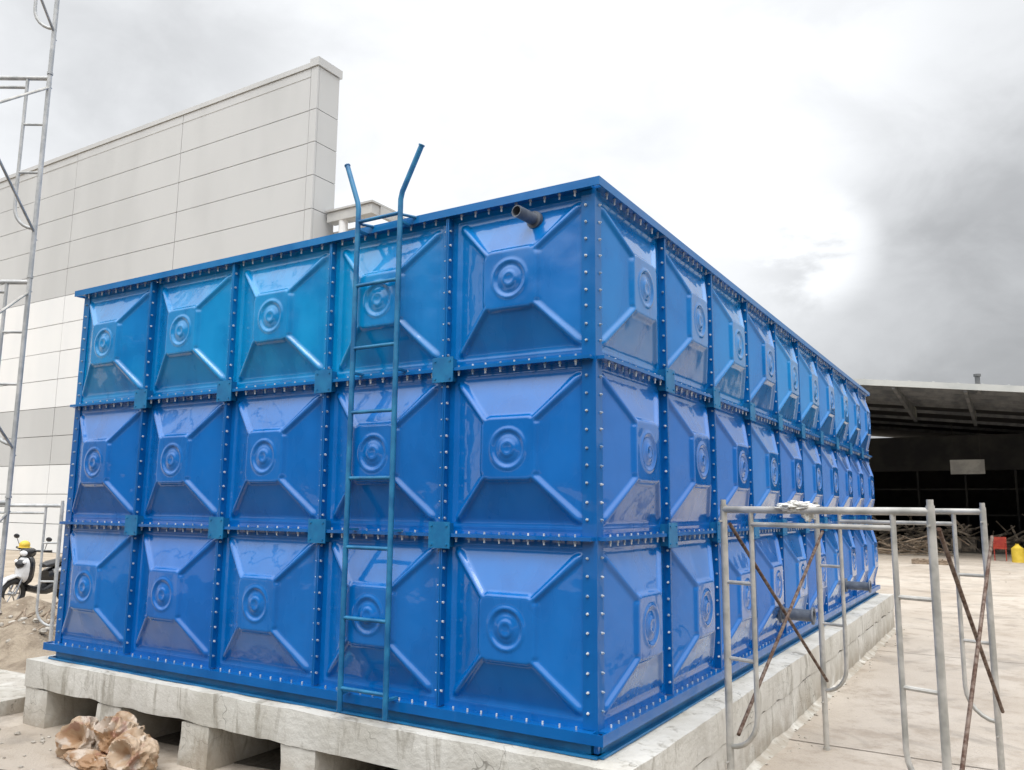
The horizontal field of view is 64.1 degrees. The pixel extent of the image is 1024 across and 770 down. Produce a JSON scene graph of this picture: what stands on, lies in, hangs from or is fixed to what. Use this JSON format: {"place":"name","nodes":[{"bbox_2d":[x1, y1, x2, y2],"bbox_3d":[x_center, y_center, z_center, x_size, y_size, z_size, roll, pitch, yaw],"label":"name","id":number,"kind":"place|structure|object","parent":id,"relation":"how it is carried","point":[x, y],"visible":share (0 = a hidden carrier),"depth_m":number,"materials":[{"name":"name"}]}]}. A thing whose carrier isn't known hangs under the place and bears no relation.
{"place":"outdoors","nodes":[
{"label":"outdoors","id":0,"kind":"place"},
{"bbox_2d":[3,550,61,607],"bbox_3d":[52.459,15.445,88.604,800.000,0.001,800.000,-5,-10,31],"label":"ground","id":1,"kind":"structure","parent":0,"point":[11,556],"depth_m":22.49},
{"bbox_2d":[2,534,61,601],"bbox_3d":[-8.264,3.283,14.531,0.827,1.237,1.867,2,-8,16],"label":"motor scooter","id":2,"kind":"object","parent":1,"relation":"on","point":[21,577],"visible":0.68,"depth_m":14.04,"materials":[{"name":"white plastic"}]},
{"bbox_2d":[0,242,174,552],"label":"building wall","id":3,"kind":"structure","parent":1,"relation":"on","point":[42,436],"depth_m":31.02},
{"bbox_2d":[0,294,84,552],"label":"white cladding","id":4,"kind":"structure","parent":3,"relation":"attached to","point":[44,484],"depth_m":31.10,"materials":[{"name":"white metal"}]},
{"bbox_2d":[0,66,339,465],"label":"grey cladding","id":5,"kind":"structure","parent":3,"relation":"attached to","point":[257,173],"depth_m":28.55,"materials":[{"name":"grey metal"}]},
{"bbox_2d":[0,56,342,188],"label":"parapet flashing","id":6,"kind":"object","parent":3,"relation":"on","point":[321,62],"visible":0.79,"depth_m":28.35,"materials":[{"name":"grey metal"}]},
{"bbox_2d":[338,219,347,232],"bbox_3d":[-5.197,0.127,24.254,0.278,10.390,0.278,-5,-10,31],"label":"downpipe","id":7,"kind":"object","parent":1,"relation":"on","point":[343,225],"visible":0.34,"depth_m":24.87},
{"bbox_2d":[325,200,404,225],"bbox_3d":[0.118,-3.979,32.924,1.900,0.370,19.500,-5,-10,31],"label":"gutter","id":8,"kind":"object","parent":7,"relation":"on","point":[371,208],"visible":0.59,"depth_m":24.74,"materials":[{"name":"metal"}]},
{"bbox_2d":[0,551,1023,769],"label":"concrete yard","id":9,"kind":"structure","parent":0,"point":[864,720],"depth_m":7.75,"materials":[{"name":"grey concrete"}]},
{"bbox_2d":[0,670,25,716],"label":"concrete block","id":10,"kind":"object","parent":9,"relation":"on","point":[12,692],"visible":0.5,"depth_m":7.30,"materials":[{"name":"grey concrete"}]},
{"bbox_2d":[0,596,57,672],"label":"sand heap","id":11,"kind":"object","parent":9,"relation":"on","point":[24,633],"visible":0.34,"depth_m":9.70,"materials":[{"name":"beige sand"}]},
{"bbox_2d":[0,501,64,641],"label":"scaffold frame","id":12,"kind":"object","parent":9,"relation":"on","point":[55,581],"visible":0.85,"depth_m":9.53,"materials":[{"name":"grey metal"}]},
{"bbox_2d":[54,712,160,769],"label":"plastic sack","id":13,"kind":"object","parent":9,"relation":"on","point":[119,741],"visible":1,"depth_m":5.68,"materials":[{"name":"beige plastic"}]},
{"bbox_2d":[23,594,895,769],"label":"concrete plinth","id":14,"kind":"structure","parent":9,"relation":"on","point":[203,728],"depth_m":5.68,"materials":[{"name":"concrete"}]},
{"bbox_2d":[48,591,878,759],"bbox_3d":[0.910,2.711,9.788,5.095,0.107,10.092,-5,-10,31],"label":"base channel","id":15,"kind":"object","parent":14,"relation":"on","point":[538,742],"visible":0.44,"depth_m":5.19,"materials":[{"name":"blue paint"}]},
{"bbox_2d":[43,176,880,747],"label":"flanges","id":16,"kind":"object","parent":15,"relation":"on","point":[585,734],"visible":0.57,"depth_m":5.43,"materials":[{"name":"blue metal"}]},
{"bbox_2d":[61,524,131,653],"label":"panel","id":17,"kind":"object","parent":16,"relation":"on","point":[96,589],"visible":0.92,"depth_m":6.57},
{"bbox_2d":[72,402,140,522],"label":"panel","id":18,"kind":"object","parent":16,"relation":"on","point":[106,469],"visible":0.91,"depth_m":6.71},
{"bbox_2d":[82,283,150,403],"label":"panel","id":19,"kind":"object","parent":16,"relation":"on","point":[116,346],"visible":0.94,"depth_m":6.86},
{"bbox_2d":[129,527,215,667],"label":"panel","id":20,"kind":"object","parent":16,"relation":"on","point":[172,612],"visible":0.92,"depth_m":6.07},
{"bbox_2d":[141,395,224,525],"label":"panel","id":21,"kind":"object","parent":16,"relation":"on","point":[181,478],"visible":0.9,"depth_m":6.22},
{"bbox_2d":[150,264,238,396],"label":"panel","id":22,"kind":"object","parent":16,"relation":"on","point":[190,348],"visible":0.93,"depth_m":6.36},
{"bbox_2d":[215,530,317,684],"bbox_3d":[-1.717,1.494,5.598,1.000,1.000,0.122,-5,-10,31],"label":"panel","id":23,"kind":"object","parent":16,"relation":"on","point":[266,611],"visible":0.95,"depth_m":5.56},
{"bbox_2d":[225,386,323,528],"bbox_3d":[-1.707,0.505,5.746,1.000,1.000,0.122,-5,-10,31],"label":"panel","id":24,"kind":"object","parent":16,"relation":"on","point":[274,461],"visible":0.88,"depth_m":5.70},
{"bbox_2d":[233,245,329,387],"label":"panel","id":25,"kind":"object","parent":16,"relation":"on","point":[281,322],"visible":0.96,"depth_m":5.85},
{"bbox_2d":[318,533,441,705],"bbox_3d":[-0.864,1.426,5.082,1.000,1.000,0.122,-5,-10,31],"label":"panel","id":26,"kind":"object","parent":16,"relation":"on","point":[413,635],"visible":0.88,"depth_m":5.03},
{"bbox_2d":[337,143,424,720],"bbox_3d":[-0.847,0.232,5.214,0.679,3.560,0.143,-5,-10,31],"label":"tank ladder","id":27,"kind":"object","parent":16,"relation":"attached to","point":[386,621],"visible":0.98,"depth_m":5.14,"materials":[{"name":"blue metal"}]},
{"bbox_2d":[326,375,442,531],"bbox_3d":[-0.856,0.436,5.226,1.000,1.000,0.122,-5,-10,31],"label":"panel","id":28,"kind":"object","parent":16,"relation":"on","point":[418,460],"visible":0.84,"depth_m":5.18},
{"bbox_2d":[332,220,445,378],"bbox_3d":[-0.846,-0.553,5.373,1.000,1.000,0.122,-5,-10,31],"label":"panel","id":29,"kind":"object","parent":16,"relation":"on","point":[421,334],"visible":0.84,"depth_m":5.32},
{"bbox_2d":[57,190,876,729],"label":"bolts","id":30,"kind":"object","parent":16,"relation":"on","point":[447,436],"visible":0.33,"depth_m":5.65,"materials":[{"name":"metal"}]},
{"bbox_2d":[124,356,866,548],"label":"joint plates","id":31,"kind":"object","parent":16,"relation":"on","point":[440,532],"visible":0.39,"depth_m":5.88,"materials":[{"name":"teal metal"}]},
{"bbox_2d":[443,537,582,728],"bbox_3d":[-0.008,1.357,4.568,1.000,1.000,0.122,-5,-10,31],"label":"panel","id":32,"kind":"object","parent":16,"relation":"on","point":[514,632],"visible":0.97,"depth_m":4.54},
{"bbox_2d":[447,361,581,536],"bbox_3d":[0.001,0.368,4.714,1.000,1.000,0.122,-5,-10,31],"label":"panel","id":33,"kind":"object","parent":16,"relation":"on","point":[515,451],"visible":0.98,"depth_m":4.69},
{"bbox_2d":[451,192,581,366],"bbox_3d":[0.010,-0.621,4.861,1.000,1.000,0.122,-5,-10,31],"label":"panel","id":34,"kind":"object","parent":16,"relation":"on","point":[517,290],"visible":0.95,"depth_m":4.83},
{"bbox_2d":[601,195,659,373],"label":"panel","id":35,"kind":"object","parent":16,"relation":"on","point":[630,303],"visible":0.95,"depth_m":4.90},
{"bbox_2d":[602,362,662,536],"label":"panel","id":36,"kind":"object","parent":16,"relation":"on","point":[632,475],"visible":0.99,"depth_m":4.76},
{"bbox_2d":[603,537,665,725],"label":"panel","id":37,"kind":"object","parent":16,"relation":"on","point":[634,658],"visible":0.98,"depth_m":4.61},
{"bbox_2d":[665,243,707,392],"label":"panel","id":38,"kind":"object","parent":16,"relation":"on","point":[687,331],"visible":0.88,"depth_m":5.75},
{"bbox_2d":[668,389,710,531],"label":"panel","id":39,"kind":"object","parent":16,"relation":"on","point":[690,471],"visible":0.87,"depth_m":5.61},
{"bbox_2d":[666,534,714,694],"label":"panel","id":40,"kind":"object","parent":16,"relation":"on","point":[693,601],"visible":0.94,"depth_m":5.46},
{"bbox_2d":[512,205,871,624],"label":"pipe outlets","id":41,"kind":"object","parent":16,"relation":"attached to","point":[532,219],"visible":0.94,"depth_m":7.26,"materials":[{"name":"grey plastic"}]},
{"bbox_2d":[712,279,745,406],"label":"panel","id":42,"kind":"object","parent":16,"relation":"on","point":[729,350],"visible":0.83,"depth_m":6.59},
{"bbox_2d":[715,405,749,528],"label":"panel","id":43,"kind":"object","parent":16,"relation":"on","point":[733,477],"visible":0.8,"depth_m":6.45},
{"bbox_2d":[715,531,752,668],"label":"panel","id":44,"kind":"object","parent":16,"relation":"on","point":[740,608],"visible":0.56,"depth_m":6.36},
{"bbox_2d":[747,306,775,417],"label":"panel","id":45,"kind":"object","parent":16,"relation":"on","point":[762,369],"visible":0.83,"depth_m":7.43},
{"bbox_2d":[751,417,779,521],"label":"panel","id":46,"kind":"object","parent":16,"relation":"on","point":[766,486],"visible":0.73,"depth_m":7.28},
{"bbox_2d":[755,529,783,645],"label":"panel","id":47,"kind":"object","parent":16,"relation":"on","point":[769,563],"visible":0.75,"depth_m":7.14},
{"bbox_2d":[775,328,798,426],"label":"panel","id":48,"kind":"object","parent":16,"relation":"on","point":[788,383],"visible":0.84,"depth_m":8.28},
{"bbox_2d":[779,427,803,522],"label":"panel","id":49,"kind":"object","parent":16,"relation":"on","point":[791,473],"visible":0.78,"depth_m":8.13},
{"bbox_2d":[782,528,807,633],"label":"panel","id":50,"kind":"object","parent":16,"relation":"on","point":[795,559],"visible":0.59,"depth_m":7.98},
{"bbox_2d":[798,345,818,433],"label":"panel","id":51,"kind":"object","parent":16,"relation":"on","point":[809,393],"visible":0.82,"depth_m":9.11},
{"bbox_2d":[802,435,822,522],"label":"panel","id":52,"kind":"object","parent":16,"relation":"on","point":[813,486],"visible":0.65,"depth_m":8.95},
{"bbox_2d":[806,529,826,615],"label":"panel","id":53,"kind":"object","parent":16,"relation":"on","point":[812,582],"visible":0.43,"depth_m":8.78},
{"bbox_2d":[817,360,834,439],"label":"panel","id":54,"kind":"object","parent":16,"relation":"on","point":[826,402],"visible":0.77,"depth_m":9.96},
{"bbox_2d":[821,442,838,522],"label":"panel","id":55,"kind":"object","parent":16,"relation":"on","point":[830,482],"visible":0.65,"depth_m":9.80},
{"bbox_2d":[825,529,840,608],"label":"panel","id":56,"kind":"object","parent":16,"relation":"on","point":[832,558],"visible":0.65,"depth_m":9.65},
{"bbox_2d":[833,372,848,445],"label":"panel","id":57,"kind":"object","parent":16,"relation":"on","point":[841,411],"visible":0.83,"depth_m":10.79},
{"bbox_2d":[837,448,852,519],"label":"panel","id":58,"kind":"object","parent":16,"relation":"on","point":[845,484],"visible":0.69,"depth_m":10.64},
{"bbox_2d":[842,523,856,600],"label":"panel","id":59,"kind":"object","parent":16,"relation":"on","point":[849,560],"visible":0.61,"depth_m":10.52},
{"bbox_2d":[846,382,860,449],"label":"panel","id":60,"kind":"object","parent":16,"relation":"on","point":[854,419],"visible":0.75,"depth_m":11.64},
{"bbox_2d":[850,453,864,519],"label":"panel","id":61,"kind":"object","parent":16,"relation":"on","point":[858,487],"visible":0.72,"depth_m":11.49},
{"bbox_2d":[854,530,868,593],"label":"panel","id":62,"kind":"object","parent":16,"relation":"on","point":[861,555],"visible":0.62,"depth_m":11.34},
{"bbox_2d":[858,391,870,453],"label":"panel","id":63,"kind":"object","parent":16,"relation":"on","point":[865,433],"visible":0.71,"depth_m":12.49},
{"bbox_2d":[862,457,874,519],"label":"panel","id":64,"kind":"object","parent":16,"relation":"on","point":[869,493],"visible":0.63,"depth_m":12.33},
{"bbox_2d":[866,524,878,585],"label":"panel","id":65,"kind":"object","parent":16,"relation":"on","point":[872,548],"visible":0.69,"depth_m":12.18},
{"bbox_2d":[591,188,599,753],"bbox_3d":[0.458,0.396,4.498,0.024,3.090,0.024,-5,-10,31],"label":"corner post","id":66,"kind":"object","parent":15,"relation":"on","point":[596,652],"visible":1,"depth_m":4.48,"materials":[{"name":"blue metal"}]},
{"bbox_2d":[0,573,1010,769],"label":"loose rubble","id":67,"kind":"object","parent":9,"relation":"on","point":[42,740],"visible":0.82,"depth_m":6.42,"materials":[{"name":"grey stone"}]},
{"bbox_2d":[719,500,1004,769],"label":"scaffold frame","id":68,"kind":"object","parent":9,"relation":"on","point":[929,511],"visible":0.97,"depth_m":4.81,"materials":[{"name":"grey metal"}]},
{"bbox_2d":[775,500,819,522],"bbox_3d":[1.609,0.714,4.628,0.256,0.125,0.123,-5,-10,31],"label":"rag on scaffold","id":69,"kind":"object","parent":68,"relation":"on","point":[790,506],"visible":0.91,"depth_m":4.60,"materials":[{"name":"white fabric"}]},
{"bbox_2d":[876,534,969,555],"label":"timber offcuts","id":70,"kind":"object","parent":9,"relation":"on","point":[900,544],"visible":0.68,"depth_m":33.80,"materials":[{"name":"brown wood"}]},
{"bbox_2d":[853,374,1023,554],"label":"open shed","id":71,"kind":"structure","parent":9,"relation":"on","point":[912,457],"depth_m":43.26,"materials":[{"name":"metal"}]},
{"bbox_2d":[950,427,984,473],"bbox_3d":[20.401,2.836,36.761,1.350,2.320,0.050,-5,-10,31],"label":"hanging sign","id":72,"kind":"object","parent":71,"relation":"hanging from","point":[977,466],"visible":1,"depth_m":36.61,"materials":[{"name":"grey"}]},
{"bbox_2d":[872,514,1023,552],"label":"scrap heap","id":73,"kind":"object","parent":9,"relation":"on","point":[970,540],"visible":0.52,"depth_m":37.43,"materials":[{"name":"metal"}]},
{"bbox_2d":[993,537,1006,560],"bbox_3d":[17.985,6.035,30.153,0.440,0.850,0.410,-5,-10,31],"label":"plastic chair","id":74,"kind":"object","parent":9,"relation":"on","point":[999,542],"visible":0.95,"depth_m":30.30,"materials":[{"name":"red plastic"}]},
{"bbox_2d":[1011,544,1023,562],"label":"yellow drum","id":75,"kind":"object","parent":9,"relation":"on","point":[1017,552],"visible":1,"depth_m":28.94,"materials":[{"name":"plastic"}]},
{"bbox_2d":[0,0,1023,437],"label":"sky","id":76,"kind":"structure","parent":0,"point":[854,168],"materials":[{"name":"grey"}]},
{"bbox_2d":[911,558,947,564],"bbox_3d":[14.294,6.022,27.921,1.100,0.145,1.000,-5,-10,31],"label":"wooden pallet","id":77,"kind":"object","parent":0,"point":[926,561],"visible":0.61,"depth_m":27.65,"materials":[{"name":"brown wood"}]},
{"label":"soil ground","id":78,"kind":"structure","parent":0,"visible":0},
{"bbox_2d":[0,0,59,606],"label":"scaffold tower","id":79,"kind":"structure","parent":78,"relation":"on","point":[6,502],"depth_m":6.90,"materials":[{"name":"grey metal"}]}
]}

